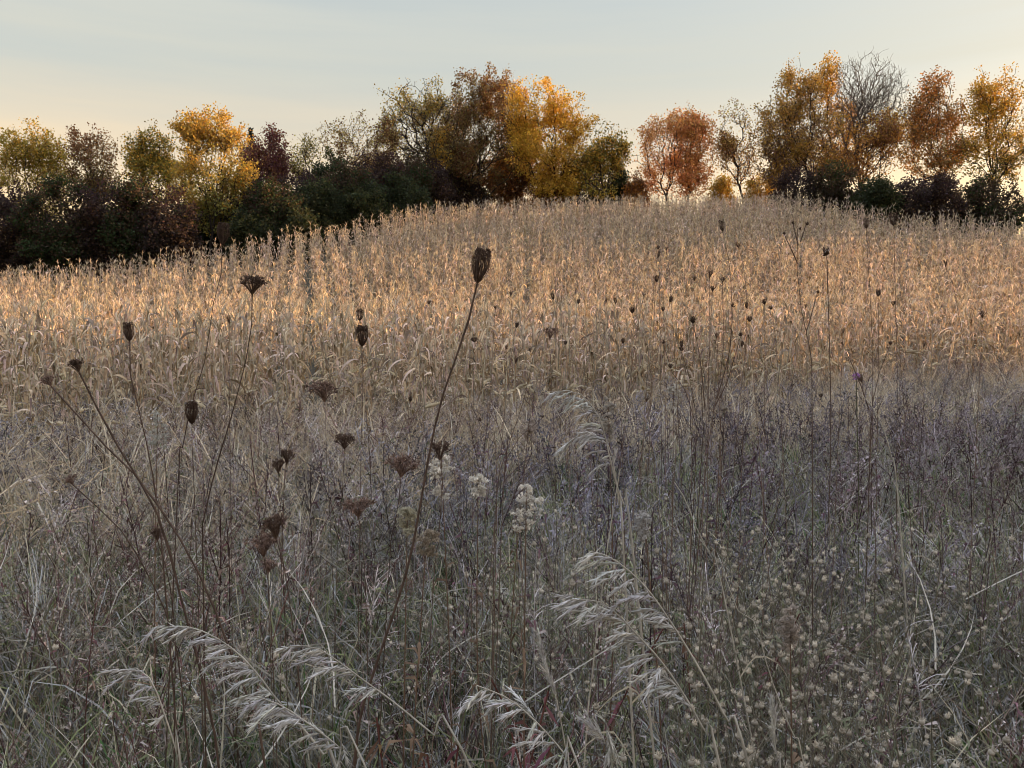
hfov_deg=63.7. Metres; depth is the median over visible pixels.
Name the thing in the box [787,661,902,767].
knapweed
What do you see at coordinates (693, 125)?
red orange tree
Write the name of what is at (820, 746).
knapweed
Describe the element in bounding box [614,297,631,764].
wild carrot
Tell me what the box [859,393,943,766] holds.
straw
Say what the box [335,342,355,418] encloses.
corn plant
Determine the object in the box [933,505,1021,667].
knapweed
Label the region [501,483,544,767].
goldenrod
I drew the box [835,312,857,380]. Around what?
corn plant
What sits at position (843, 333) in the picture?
corn plant
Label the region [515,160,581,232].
shrub
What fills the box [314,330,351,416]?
corn plant
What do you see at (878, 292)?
wild carrot
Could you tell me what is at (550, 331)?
wild carrot
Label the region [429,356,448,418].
corn plant
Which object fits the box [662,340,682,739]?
wild carrot
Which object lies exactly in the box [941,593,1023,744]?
knapweed
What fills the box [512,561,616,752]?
knapweed
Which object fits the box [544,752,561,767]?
red leaved weed
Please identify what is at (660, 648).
knapweed
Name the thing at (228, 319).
wild carrot
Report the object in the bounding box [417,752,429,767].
red leaved weed
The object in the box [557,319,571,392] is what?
corn plant
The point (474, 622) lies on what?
knapweed
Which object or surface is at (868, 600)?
knapweed
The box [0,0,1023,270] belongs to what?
sky
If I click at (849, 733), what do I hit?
knapweed
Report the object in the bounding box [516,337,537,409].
corn plant
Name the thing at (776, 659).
red leaved weed
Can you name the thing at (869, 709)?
knapweed
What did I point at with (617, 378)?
corn plant
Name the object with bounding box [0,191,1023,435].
corn
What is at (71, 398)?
corn plant
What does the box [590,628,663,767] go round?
red leaved weed
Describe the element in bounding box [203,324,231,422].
corn plant
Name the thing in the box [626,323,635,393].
corn plant
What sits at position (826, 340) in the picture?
corn plant
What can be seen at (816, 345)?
corn plant
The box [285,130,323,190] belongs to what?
pale thin tree
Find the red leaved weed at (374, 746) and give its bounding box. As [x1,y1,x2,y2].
[364,717,395,767]
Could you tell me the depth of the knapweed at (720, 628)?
2.69 m
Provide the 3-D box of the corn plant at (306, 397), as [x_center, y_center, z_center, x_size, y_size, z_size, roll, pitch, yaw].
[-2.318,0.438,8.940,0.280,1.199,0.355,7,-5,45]
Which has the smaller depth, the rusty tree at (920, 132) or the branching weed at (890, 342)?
the branching weed at (890, 342)
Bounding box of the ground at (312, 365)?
[0,229,1023,767]
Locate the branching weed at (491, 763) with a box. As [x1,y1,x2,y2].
[478,366,543,767]
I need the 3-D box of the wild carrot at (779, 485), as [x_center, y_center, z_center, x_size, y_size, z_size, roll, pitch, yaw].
[0.876,0.568,2.758,0.179,1.666,0.015,0,5,0]
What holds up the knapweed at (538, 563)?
on the ground at (312, 365)
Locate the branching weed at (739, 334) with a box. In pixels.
[661,287,742,719]
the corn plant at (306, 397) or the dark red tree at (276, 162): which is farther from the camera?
the dark red tree at (276, 162)
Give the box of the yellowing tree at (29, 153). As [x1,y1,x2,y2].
[0,116,77,284]
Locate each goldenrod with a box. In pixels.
[147,410,171,766]
[381,506,422,767]
[400,529,440,767]
[428,454,463,767]
[464,473,496,767]
[500,418,537,761]
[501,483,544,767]
[599,396,627,767]
[633,510,673,767]
[663,383,681,646]
[706,385,729,649]
[774,604,801,767]
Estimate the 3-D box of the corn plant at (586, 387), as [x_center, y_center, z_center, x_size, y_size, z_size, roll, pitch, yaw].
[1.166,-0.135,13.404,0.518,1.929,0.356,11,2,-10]
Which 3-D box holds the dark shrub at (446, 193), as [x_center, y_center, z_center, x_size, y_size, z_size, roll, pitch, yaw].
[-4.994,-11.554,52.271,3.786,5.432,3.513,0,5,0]
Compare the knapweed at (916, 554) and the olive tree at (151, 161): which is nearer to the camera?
the knapweed at (916, 554)
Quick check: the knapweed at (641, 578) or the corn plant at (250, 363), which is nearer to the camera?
the knapweed at (641, 578)
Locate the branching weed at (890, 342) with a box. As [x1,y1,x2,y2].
[841,341,892,706]
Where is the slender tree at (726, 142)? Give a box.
[710,97,766,223]
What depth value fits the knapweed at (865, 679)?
1.96 m
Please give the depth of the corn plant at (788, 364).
15.93 m
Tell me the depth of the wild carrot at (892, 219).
3.88 m
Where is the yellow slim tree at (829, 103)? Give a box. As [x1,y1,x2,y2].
[803,50,865,175]
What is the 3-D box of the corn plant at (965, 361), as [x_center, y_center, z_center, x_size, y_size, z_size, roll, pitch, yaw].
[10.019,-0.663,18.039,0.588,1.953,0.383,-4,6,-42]
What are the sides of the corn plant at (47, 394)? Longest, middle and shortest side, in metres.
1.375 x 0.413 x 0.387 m
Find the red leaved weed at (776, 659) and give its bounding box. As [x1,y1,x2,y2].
[747,614,799,744]
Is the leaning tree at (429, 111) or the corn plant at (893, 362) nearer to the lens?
the corn plant at (893, 362)
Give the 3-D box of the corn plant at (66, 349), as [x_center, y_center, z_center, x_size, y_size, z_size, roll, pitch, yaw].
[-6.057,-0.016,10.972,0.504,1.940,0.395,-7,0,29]
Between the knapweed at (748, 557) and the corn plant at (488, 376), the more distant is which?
the corn plant at (488, 376)
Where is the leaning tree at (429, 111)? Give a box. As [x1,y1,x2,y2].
[374,75,461,176]
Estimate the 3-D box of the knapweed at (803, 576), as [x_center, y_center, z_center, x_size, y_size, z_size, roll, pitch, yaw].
[0.788,0.956,2.831,0.518,0.878,0.177,1,-11,-11]
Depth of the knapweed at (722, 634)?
2.74 m
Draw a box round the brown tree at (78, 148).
[52,122,126,208]
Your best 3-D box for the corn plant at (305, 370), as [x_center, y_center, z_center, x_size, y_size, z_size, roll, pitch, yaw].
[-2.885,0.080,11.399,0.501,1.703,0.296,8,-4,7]
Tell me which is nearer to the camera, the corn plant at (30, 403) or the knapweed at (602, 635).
the knapweed at (602, 635)
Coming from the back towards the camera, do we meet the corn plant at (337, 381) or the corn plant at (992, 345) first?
the corn plant at (992, 345)
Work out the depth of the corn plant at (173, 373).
11.14 m
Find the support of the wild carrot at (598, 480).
on the ground at (312, 365)
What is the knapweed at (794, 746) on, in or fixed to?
on the ground at (312, 365)
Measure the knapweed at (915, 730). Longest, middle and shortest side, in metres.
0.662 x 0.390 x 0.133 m
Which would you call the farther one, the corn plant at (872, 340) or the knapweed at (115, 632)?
the corn plant at (872, 340)
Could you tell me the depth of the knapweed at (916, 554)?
3.15 m
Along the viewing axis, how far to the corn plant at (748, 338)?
14.69 m
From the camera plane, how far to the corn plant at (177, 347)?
10.63 m
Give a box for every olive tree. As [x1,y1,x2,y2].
[118,118,189,208]
[316,109,405,180]
[567,119,633,205]
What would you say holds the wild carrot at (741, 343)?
on the ground at (312, 365)
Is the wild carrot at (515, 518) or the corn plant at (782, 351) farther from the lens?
the corn plant at (782, 351)
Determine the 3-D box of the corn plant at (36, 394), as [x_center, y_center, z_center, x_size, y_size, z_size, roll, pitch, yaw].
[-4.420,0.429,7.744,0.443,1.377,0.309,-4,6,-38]
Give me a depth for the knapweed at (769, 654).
2.39 m
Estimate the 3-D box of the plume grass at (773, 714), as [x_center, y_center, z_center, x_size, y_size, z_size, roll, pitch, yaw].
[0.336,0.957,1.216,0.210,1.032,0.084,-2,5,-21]
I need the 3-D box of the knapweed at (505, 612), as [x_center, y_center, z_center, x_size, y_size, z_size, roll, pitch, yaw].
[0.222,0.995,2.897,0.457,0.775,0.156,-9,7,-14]
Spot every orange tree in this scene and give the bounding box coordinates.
[630,103,720,213]
[824,102,915,189]
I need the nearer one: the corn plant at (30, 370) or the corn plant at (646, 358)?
the corn plant at (30, 370)
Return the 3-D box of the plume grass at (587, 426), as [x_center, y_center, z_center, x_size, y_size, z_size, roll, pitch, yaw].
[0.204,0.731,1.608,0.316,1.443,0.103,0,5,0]
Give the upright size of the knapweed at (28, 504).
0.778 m
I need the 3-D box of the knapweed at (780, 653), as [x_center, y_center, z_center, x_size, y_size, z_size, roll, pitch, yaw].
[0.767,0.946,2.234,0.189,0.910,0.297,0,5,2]
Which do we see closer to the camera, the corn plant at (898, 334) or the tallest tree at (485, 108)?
the corn plant at (898, 334)
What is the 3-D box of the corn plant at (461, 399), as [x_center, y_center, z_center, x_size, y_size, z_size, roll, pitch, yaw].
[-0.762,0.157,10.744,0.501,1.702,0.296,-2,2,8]
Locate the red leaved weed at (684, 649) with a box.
[675,623,697,756]
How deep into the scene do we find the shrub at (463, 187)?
54.96 m
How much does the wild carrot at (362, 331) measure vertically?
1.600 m
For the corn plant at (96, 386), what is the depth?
9.13 m
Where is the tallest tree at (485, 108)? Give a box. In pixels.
[436,61,527,216]
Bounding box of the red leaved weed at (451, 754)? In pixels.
[444,741,472,767]
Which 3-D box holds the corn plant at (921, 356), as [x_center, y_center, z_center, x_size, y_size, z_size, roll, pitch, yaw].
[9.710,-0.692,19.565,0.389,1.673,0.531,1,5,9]
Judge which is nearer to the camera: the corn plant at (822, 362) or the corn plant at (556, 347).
the corn plant at (556, 347)
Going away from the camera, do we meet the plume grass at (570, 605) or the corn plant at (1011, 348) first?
the plume grass at (570, 605)
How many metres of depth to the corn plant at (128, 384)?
11.22 m
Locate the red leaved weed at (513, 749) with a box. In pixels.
[503,732,521,767]
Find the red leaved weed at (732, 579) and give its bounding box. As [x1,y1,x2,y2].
[714,538,753,632]
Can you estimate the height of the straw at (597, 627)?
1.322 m
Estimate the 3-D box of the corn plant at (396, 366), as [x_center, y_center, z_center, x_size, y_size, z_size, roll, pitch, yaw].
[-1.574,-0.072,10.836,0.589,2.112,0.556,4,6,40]
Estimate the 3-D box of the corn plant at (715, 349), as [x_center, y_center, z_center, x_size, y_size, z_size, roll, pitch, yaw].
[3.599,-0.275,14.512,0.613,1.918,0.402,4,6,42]
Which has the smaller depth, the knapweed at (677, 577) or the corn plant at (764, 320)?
the knapweed at (677, 577)
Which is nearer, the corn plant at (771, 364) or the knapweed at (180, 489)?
the knapweed at (180, 489)
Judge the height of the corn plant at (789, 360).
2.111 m
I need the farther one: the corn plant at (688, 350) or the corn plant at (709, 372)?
the corn plant at (688, 350)
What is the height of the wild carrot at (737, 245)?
1.851 m
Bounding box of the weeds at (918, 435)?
[0,335,1023,767]
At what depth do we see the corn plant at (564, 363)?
13.10 m
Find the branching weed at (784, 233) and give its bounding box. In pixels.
[783,221,819,714]
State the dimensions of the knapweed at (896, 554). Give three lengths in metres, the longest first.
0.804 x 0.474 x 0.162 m
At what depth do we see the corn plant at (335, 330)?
11.77 m
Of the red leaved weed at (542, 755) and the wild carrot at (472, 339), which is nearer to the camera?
the red leaved weed at (542, 755)
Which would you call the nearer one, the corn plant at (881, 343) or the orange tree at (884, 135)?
the corn plant at (881, 343)
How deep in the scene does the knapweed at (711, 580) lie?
2.94 m
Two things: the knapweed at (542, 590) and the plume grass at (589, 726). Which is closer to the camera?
the plume grass at (589, 726)
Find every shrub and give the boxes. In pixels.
[0,179,56,292]
[4,169,106,292]
[59,177,145,284]
[94,172,172,283]
[124,183,211,279]
[169,199,217,262]
[201,200,234,260]
[216,166,267,252]
[219,200,284,264]
[234,168,308,262]
[251,194,326,262]
[273,168,325,249]
[290,174,356,251]
[305,145,350,191]
[319,152,386,245]
[337,176,399,247]
[343,145,410,240]
[381,164,437,239]
[383,148,444,232]
[398,140,438,179]
[415,157,459,233]
[420,153,470,232]
[443,152,495,233]
[473,146,537,217]
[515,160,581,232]
[555,156,613,231]
[603,166,630,208]
[620,167,652,219]
[703,173,739,220]
[742,172,780,223]
[765,165,818,223]
[800,159,862,231]
[847,174,906,238]
[890,168,972,240]
[948,174,1023,244]
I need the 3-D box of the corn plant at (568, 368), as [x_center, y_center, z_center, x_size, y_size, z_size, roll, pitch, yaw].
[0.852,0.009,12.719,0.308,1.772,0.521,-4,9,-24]
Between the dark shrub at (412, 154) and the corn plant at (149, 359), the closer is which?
the corn plant at (149, 359)
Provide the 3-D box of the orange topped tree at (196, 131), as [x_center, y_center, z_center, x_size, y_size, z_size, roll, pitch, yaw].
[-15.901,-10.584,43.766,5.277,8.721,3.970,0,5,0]
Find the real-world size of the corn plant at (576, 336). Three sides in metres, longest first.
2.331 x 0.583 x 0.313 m
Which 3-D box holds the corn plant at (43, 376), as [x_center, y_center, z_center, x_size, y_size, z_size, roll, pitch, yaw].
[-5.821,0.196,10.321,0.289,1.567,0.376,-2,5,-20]
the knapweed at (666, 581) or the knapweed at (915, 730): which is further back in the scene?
the knapweed at (666, 581)
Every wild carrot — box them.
[39,375,265,767]
[62,473,189,767]
[66,358,219,767]
[122,321,179,767]
[148,526,175,767]
[161,222,229,767]
[184,401,211,767]
[193,273,267,767]
[226,314,233,744]
[242,530,278,767]
[259,558,281,767]
[260,512,316,767]
[270,448,294,759]
[271,458,291,767]
[304,380,341,767]
[326,433,355,767]
[341,496,376,767]
[350,325,368,763]
[352,247,491,767]
[355,308,380,693]
[370,452,420,767]
[421,439,451,759]
[426,300,489,767]
[470,337,477,750]
[473,322,518,767]
[476,305,496,767]
[490,355,520,521]
[505,345,526,751]
[509,291,527,735]
[540,327,560,689]
[551,293,587,758]
[564,341,595,754]
[577,299,605,730]
[588,293,645,758]
[588,298,607,739]
[596,295,672,767]
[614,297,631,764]
[621,338,661,721]
[622,251,661,741]
[629,307,684,759]
[637,396,649,556]
[638,275,658,733]
[646,316,695,759]
[656,245,664,762]
[661,307,667,715]
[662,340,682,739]
[666,247,695,756]
[687,275,696,708]
[694,276,725,732]
[694,284,715,728]
[704,270,714,740]
[711,316,751,739]
[714,219,731,585]
[714,331,724,733]
[735,242,782,762]
[735,301,747,679]
[740,341,755,495]
[751,304,807,714]
[761,298,766,684]
[768,305,794,702]
[825,328,844,740]
[855,374,878,605]
[863,217,872,576]
[872,288,881,750]
[886,341,927,523]
[888,212,901,629]
[891,301,922,737]
[943,259,1013,712]
[962,311,985,731]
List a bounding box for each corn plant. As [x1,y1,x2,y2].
[0,320,44,437]
[0,332,34,447]
[0,364,33,444]
[2,314,32,432]
[8,338,44,431]
[13,358,64,480]
[22,357,46,478]
[28,356,69,449]
[32,337,55,428]
[34,337,64,420]
[40,338,69,424]
[42,313,75,426]
[47,384,74,472]
[48,353,74,421]
[52,346,92,460]
[58,356,76,416]
[66,320,88,440]
[72,350,107,424]
[81,334,115,441]
[86,333,120,411]
[89,310,124,418]
[90,315,123,416]
[95,343,136,429]
[96,334,134,461]
[104,299,147,420]
[104,341,131,415]
[106,327,126,396]
[111,317,139,421]
[112,329,168,456]
[115,309,131,405]
[116,334,135,416]
[124,352,136,420]
[128,345,161,449]
[132,319,168,420]
[134,306,171,419]
[134,344,167,446]
[135,344,174,428]
[138,338,165,421]
[143,328,172,408]
[143,346,179,443]
[145,340,174,421]
[149,327,183,414]
[151,303,179,432]
[158,313,208,429]
[160,307,188,428]
[163,311,181,424]
[170,351,186,414]
[172,349,200,424]
[173,381,189,476]
[187,323,226,431]
[189,338,224,439]
[192,328,227,418]
[195,310,213,447]
[201,314,229,434]
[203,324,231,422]
[208,316,247,427]
[214,330,230,446]
[216,316,243,398]
[218,336,245,422]
[227,306,253,427]
[233,312,265,418]
[238,320,283,435]
[259,339,293,408]
[261,320,288,405]
[263,355,288,435]
[271,326,301,435]
[272,328,302,413]
[277,327,300,414]
[282,327,299,406]
[285,331,318,412]
[285,355,299,448]
[288,370,316,439]
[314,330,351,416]
[314,335,354,420]
[314,336,337,410]
[319,346,355,428]
[324,337,356,411]
[329,333,349,416]
[329,353,356,402]
[332,315,350,385]
[332,318,352,427]
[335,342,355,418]
[338,307,371,425]
[339,347,358,420]
[349,342,374,456]
[353,356,392,454]
[354,348,380,424]
[379,321,396,417]
[379,341,403,421]
[380,298,411,419]
[383,363,402,425]
[386,311,415,437]
[389,366,403,425]
[392,334,421,413]
[398,341,422,434]
[400,313,443,447]
[401,343,427,424]
[402,322,432,427]
[427,339,448,404]
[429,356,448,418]
[430,308,467,440]
[430,329,453,408]
[437,331,466,423]
[446,347,477,452]
[447,323,464,419]
[449,340,472,412]
[451,348,481,430]
[453,310,497,413]
[453,339,467,410]
[453,340,471,405]
[454,321,466,402]
[458,294,479,410]
[468,322,500,409]
[474,310,497,411]
[475,313,507,431]
[479,330,499,418]
[491,323,534,436]
[493,318,526,411]
[494,319,524,419]
[505,308,531,424]
[506,335,530,416]
[513,325,541,399]
[515,306,532,406]
[516,303,550,407]
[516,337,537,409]
[516,356,526,405]
[518,342,533,400]
[522,320,540,406]
[525,296,563,399]
[532,312,550,419]
[537,294,558,390]
[539,293,572,395]
[542,321,554,391]
[543,338,579,416]
[548,300,571,395]
[550,300,569,396]
[554,294,594,418]
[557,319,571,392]
[559,331,576,414]
[560,303,582,431]
[561,334,584,397]
[563,291,581,415]
[570,334,582,426]
[574,335,591,418]
[579,320,603,397]
[579,323,592,388]
[580,310,603,392]
[582,287,610,396]
[584,336,607,418]
[585,315,604,397]
[585,338,612,396]
[592,302,618,391]
[593,294,622,393]
[593,321,614,400]
[595,296,640,415]
[596,303,623,393]
[596,318,617,408]
[597,318,623,394]
[598,333,623,424]
[603,305,614,411]
[613,318,639,411]
[616,326,636,390]
[621,318,635,399]
[626,295,655,400]
[626,305,651,382]
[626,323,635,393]
[630,321,649,432]
[631,299,659,392]
[633,317,654,392]
[634,310,654,387]
[634,329,659,402]
[638,313,657,387]
[645,324,663,381]
[647,348,668,423]
[649,332,674,396]
[653,297,678,388]
[655,333,670,411]
[664,308,682,393]
[669,317,700,415]
[670,316,692,391]
[674,295,701,394]
[675,311,701,408]
[677,323,696,399]
[678,305,696,383]
[679,320,711,394]
[688,306,715,390]
[693,323,707,397]
[698,308,722,396]
[698,342,719,397]
[702,329,725,383]
[703,314,731,407]
[704,311,723,390]
[705,327,723,401]
[705,335,729,389]
[706,298,735,388]
[719,311,747,391]
[729,313,750,395]
[733,324,761,398]
[734,304,761,429]
[750,307,785,390]
[750,315,774,390]
[752,302,774,389]
[754,308,772,387]
[757,330,780,390]
[761,331,775,380]
[762,304,787,379]
[762,320,785,394]
[763,301,794,423]
[763,319,775,394]
[764,312,786,399]
[766,344,775,387]
[771,294,806,404]
[778,298,803,389]
[783,308,807,406]
[783,325,803,400]
[787,303,797,385]
[792,319,805,378]
[796,331,808,380]
[796,331,808,393]
[798,302,826,390]
[799,329,807,369]
[801,327,814,393]
[802,299,823,415]
[803,316,820,383]
[804,328,826,383]
[805,310,833,385]
[809,298,832,390]
[814,299,835,383]
[814,336,831,392]
[817,303,841,376]
[822,317,840,380]
[823,330,839,392]
[824,311,846,386]
[825,315,846,374]
[830,324,842,378]
[831,291,852,379]
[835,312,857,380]
[843,320,854,368]
[845,322,875,387]
[849,325,869,382]
[850,303,865,362]
[850,309,871,375]
[853,315,869,368]
[853,328,866,372]
[855,311,873,386]
[857,314,877,364]
[861,306,882,375]
[866,313,875,373]
[869,313,887,384]
[869,315,876,377]
[872,294,902,376]
[873,313,891,360]
[874,306,892,386]
[877,301,906,384]
[879,324,905,383]
[882,314,895,373]
[885,299,910,365]
[888,303,903,367]
[891,331,907,387]
[901,293,919,372]
[904,297,928,373]
[910,321,926,371]
[911,323,929,377]
[912,319,922,371]
[913,306,925,371]
[920,310,937,370]
[922,330,937,382]
[924,300,943,377]
[927,296,944,378]
[927,308,945,395]
[930,298,960,363]
[937,298,962,377]
[940,325,954,371]
[941,294,970,370]
[948,319,967,377]
[955,307,969,378]
[956,294,969,369]
[957,311,978,381]
[960,310,983,371]
[961,314,976,365]
[967,306,989,376]
[971,299,1001,378]
[972,307,1001,380]
[973,317,986,375]
[985,313,1000,380]
[986,314,1007,383]
[988,304,1004,361]
[1002,300,1015,379]
[1004,324,1023,383]
[1004,332,1016,365]
[1007,310,1023,375]
[1012,324,1023,372]
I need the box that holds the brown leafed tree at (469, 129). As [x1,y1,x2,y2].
[433,90,474,174]
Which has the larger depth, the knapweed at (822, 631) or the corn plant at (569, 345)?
the corn plant at (569, 345)
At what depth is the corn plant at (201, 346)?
9.34 m
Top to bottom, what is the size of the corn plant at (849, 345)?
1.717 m
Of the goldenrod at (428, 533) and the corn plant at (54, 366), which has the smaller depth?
the goldenrod at (428, 533)
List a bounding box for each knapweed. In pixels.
[0,709,64,767]
[1,498,79,613]
[31,486,80,601]
[52,593,136,764]
[58,552,133,739]
[80,542,182,748]
[108,579,259,764]
[116,627,219,763]
[123,495,207,639]
[143,516,185,689]
[146,488,232,612]
[193,644,278,767]
[243,661,337,767]
[289,545,339,632]
[323,520,384,654]
[371,641,436,767]
[391,584,454,767]
[400,494,486,663]
[405,543,488,748]
[427,609,501,767]
[431,567,530,761]
[437,571,506,662]
[449,571,514,691]
[459,627,553,767]
[467,586,564,754]
[468,585,547,694]
[469,571,597,766]
[473,594,525,688]
[475,525,511,703]
[475,564,604,762]
[481,563,542,688]
[500,580,572,693]
[501,531,566,633]
[502,560,634,756]
[502,607,605,765]
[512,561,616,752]
[517,551,587,739]
[532,509,592,722]
[538,518,600,740]
[544,507,586,650]
[551,592,647,764]
[557,679,634,767]
[558,534,661,666]
[562,527,649,700]
[562,533,646,762]
[564,581,634,721]
[591,547,757,758]
[603,555,671,697]
[606,551,662,709]
[607,547,697,693]
[618,681,701,767]
[621,547,726,724]
[621,594,697,764]
[624,661,740,767]
[628,629,827,767]
[639,645,754,767]
[650,629,765,767]
[658,573,797,763]
[659,617,731,765]
[660,533,805,749]
[663,533,769,767]
[665,497,712,652]
[666,571,745,682]
[667,582,725,751]
[669,702,796,767]
[670,609,738,766]
[670,618,774,767]
[677,563,834,757]
[681,530,765,676]
[682,713,757,767]
[682,751,750,767]
[683,682,770,767]
[685,589,809,761]
[686,610,868,766]
[689,620,813,767]
[690,621,803,767]
[692,637,788,767]
[697,527,790,649]
[697,584,755,755]
[697,588,801,765]
[700,603,764,746]
[702,743,745,767]
[703,579,769,704]
[705,518,744,631]
[706,540,796,728]
[709,516,786,614]
[711,540,808,680]
[712,698,789,767]
[713,703,824,767]
[714,615,799,755]
[717,597,781,730]
[719,702,761,767]
[720,639,821,767]
[724,638,844,767]
[724,724,810,767]
[726,549,785,639]
[730,557,832,762]
[731,543,814,664]
[731,548,780,743]
[733,614,838,767]
[735,720,790,767]
[738,536,829,662]
[739,560,821,664]
[743,640,833,766]
[744,681,899,767]
[746,578,864,735]
[749,717,859,767]
[751,547,872,764]
[751,616,849,758]
[751,666,915,767]
[757,569,853,691]
[759,631,972,767]
[760,571,835,767]
[760,614,837,758]
[765,537,869,761]
[765,653,908,767]
[767,682,884,767]
[768,689,863,767]
[770,640,929,767]
[772,543,854,665]
[772,644,928,767]
[773,583,889,690]
[775,701,886,767]
[777,606,961,767]
[783,682,843,765]
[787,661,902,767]
[788,550,933,757]
[788,579,861,743]
[796,650,910,767]
[797,586,898,761]
[797,663,931,767]
[799,554,888,703]
[799,762,809,767]
[803,754,857,767]
[811,570,877,734]
[816,548,952,695]
[817,732,910,767]
[818,651,945,767]
[819,614,926,761]
[819,696,909,767]
[834,549,911,760]
[841,596,930,765]
[846,728,904,767]
[849,538,931,662]
[853,526,966,761]
[855,710,962,767]
[868,597,971,762]
[870,545,956,652]
[871,570,941,729]
[872,510,997,715]
[876,661,1023,767]
[883,527,950,767]
[883,589,960,762]
[900,532,987,688]
[911,617,1023,767]
[918,714,1010,767]
[923,580,1006,753]
[925,558,1010,659]
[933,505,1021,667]
[934,555,1009,675]
[935,547,1008,654]
[937,585,1007,752]
[940,604,1018,740]
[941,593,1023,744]
[942,559,1023,751]
[1007,526,1023,761]
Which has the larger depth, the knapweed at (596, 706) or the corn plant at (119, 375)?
the corn plant at (119, 375)
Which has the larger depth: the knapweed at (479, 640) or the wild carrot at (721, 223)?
the wild carrot at (721, 223)
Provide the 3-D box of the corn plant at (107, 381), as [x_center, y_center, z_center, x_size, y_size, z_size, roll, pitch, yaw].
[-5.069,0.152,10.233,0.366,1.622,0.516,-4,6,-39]
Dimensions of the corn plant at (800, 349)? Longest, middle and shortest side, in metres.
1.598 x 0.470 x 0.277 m
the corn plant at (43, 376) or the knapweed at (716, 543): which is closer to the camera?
the knapweed at (716, 543)
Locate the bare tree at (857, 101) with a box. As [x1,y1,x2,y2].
[822,49,913,181]
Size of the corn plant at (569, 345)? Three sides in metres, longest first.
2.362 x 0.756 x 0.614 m
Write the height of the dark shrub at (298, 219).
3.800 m
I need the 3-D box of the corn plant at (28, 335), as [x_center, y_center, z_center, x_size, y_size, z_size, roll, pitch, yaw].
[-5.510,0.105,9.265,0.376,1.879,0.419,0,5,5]
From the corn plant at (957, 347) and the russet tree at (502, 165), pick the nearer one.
the corn plant at (957, 347)
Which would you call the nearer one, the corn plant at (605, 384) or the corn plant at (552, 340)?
the corn plant at (605, 384)
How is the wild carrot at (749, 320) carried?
on the ground at (312, 365)
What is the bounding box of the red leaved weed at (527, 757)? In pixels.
[491,679,542,767]
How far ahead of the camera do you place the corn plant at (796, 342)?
14.57 m
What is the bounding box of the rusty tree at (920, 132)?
[893,64,973,204]
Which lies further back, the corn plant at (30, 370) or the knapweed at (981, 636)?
the corn plant at (30, 370)
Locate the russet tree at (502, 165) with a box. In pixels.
[487,80,543,204]
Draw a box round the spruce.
[245,127,256,182]
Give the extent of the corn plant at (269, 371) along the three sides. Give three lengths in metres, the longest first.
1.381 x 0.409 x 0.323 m
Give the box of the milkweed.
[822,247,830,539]
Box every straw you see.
[583,469,620,767]
[653,687,671,767]
[674,482,791,767]
[722,568,804,767]
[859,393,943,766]
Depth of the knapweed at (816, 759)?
1.62 m
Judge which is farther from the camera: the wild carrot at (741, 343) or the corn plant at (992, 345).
the corn plant at (992, 345)
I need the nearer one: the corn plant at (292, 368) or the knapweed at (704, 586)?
the knapweed at (704, 586)
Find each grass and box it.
[0,345,1023,767]
[91,667,181,767]
[139,619,337,767]
[225,694,366,767]
[272,642,470,767]
[452,685,579,767]
[531,625,569,767]
[541,390,655,767]
[550,592,720,767]
[552,431,684,767]
[569,551,749,767]
[572,709,621,767]
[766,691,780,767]
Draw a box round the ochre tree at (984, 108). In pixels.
[943,61,1023,199]
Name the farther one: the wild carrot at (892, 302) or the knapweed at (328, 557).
the knapweed at (328, 557)
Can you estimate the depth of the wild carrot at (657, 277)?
2.63 m
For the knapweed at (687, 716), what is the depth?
1.94 m
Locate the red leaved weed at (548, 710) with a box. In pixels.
[529,691,557,767]
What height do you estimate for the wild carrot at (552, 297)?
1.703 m
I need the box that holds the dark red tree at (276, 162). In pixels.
[233,121,296,192]
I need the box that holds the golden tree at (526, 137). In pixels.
[500,74,606,209]
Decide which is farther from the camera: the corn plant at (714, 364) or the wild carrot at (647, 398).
the corn plant at (714, 364)
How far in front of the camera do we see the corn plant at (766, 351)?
16.52 m
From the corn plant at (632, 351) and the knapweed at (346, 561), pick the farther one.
the corn plant at (632, 351)
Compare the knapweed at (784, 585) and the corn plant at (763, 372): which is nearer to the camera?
the knapweed at (784, 585)
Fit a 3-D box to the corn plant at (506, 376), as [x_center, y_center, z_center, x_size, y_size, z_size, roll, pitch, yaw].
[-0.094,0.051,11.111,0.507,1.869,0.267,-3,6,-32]
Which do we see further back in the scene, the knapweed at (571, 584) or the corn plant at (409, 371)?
the corn plant at (409, 371)
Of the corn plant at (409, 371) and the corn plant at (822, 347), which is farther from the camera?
the corn plant at (822, 347)
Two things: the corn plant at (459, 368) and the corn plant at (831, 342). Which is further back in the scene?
the corn plant at (831, 342)
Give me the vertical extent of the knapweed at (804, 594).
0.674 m
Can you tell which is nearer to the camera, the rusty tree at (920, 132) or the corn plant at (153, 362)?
the corn plant at (153, 362)
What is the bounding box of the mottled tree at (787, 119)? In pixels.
[744,52,851,191]
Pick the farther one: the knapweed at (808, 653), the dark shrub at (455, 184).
the dark shrub at (455, 184)
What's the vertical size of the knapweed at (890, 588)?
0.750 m
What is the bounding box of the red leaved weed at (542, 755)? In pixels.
[534,745,551,767]
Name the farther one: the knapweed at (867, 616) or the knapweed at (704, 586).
the knapweed at (704, 586)
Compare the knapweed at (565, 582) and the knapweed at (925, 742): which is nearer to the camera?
the knapweed at (925, 742)
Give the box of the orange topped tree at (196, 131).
[165,100,262,265]
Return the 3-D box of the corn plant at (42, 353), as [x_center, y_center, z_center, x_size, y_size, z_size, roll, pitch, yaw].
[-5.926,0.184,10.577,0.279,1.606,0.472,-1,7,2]
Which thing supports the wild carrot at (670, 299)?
on the ground at (312, 365)
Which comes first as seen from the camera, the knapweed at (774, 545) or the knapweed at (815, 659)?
the knapweed at (815, 659)

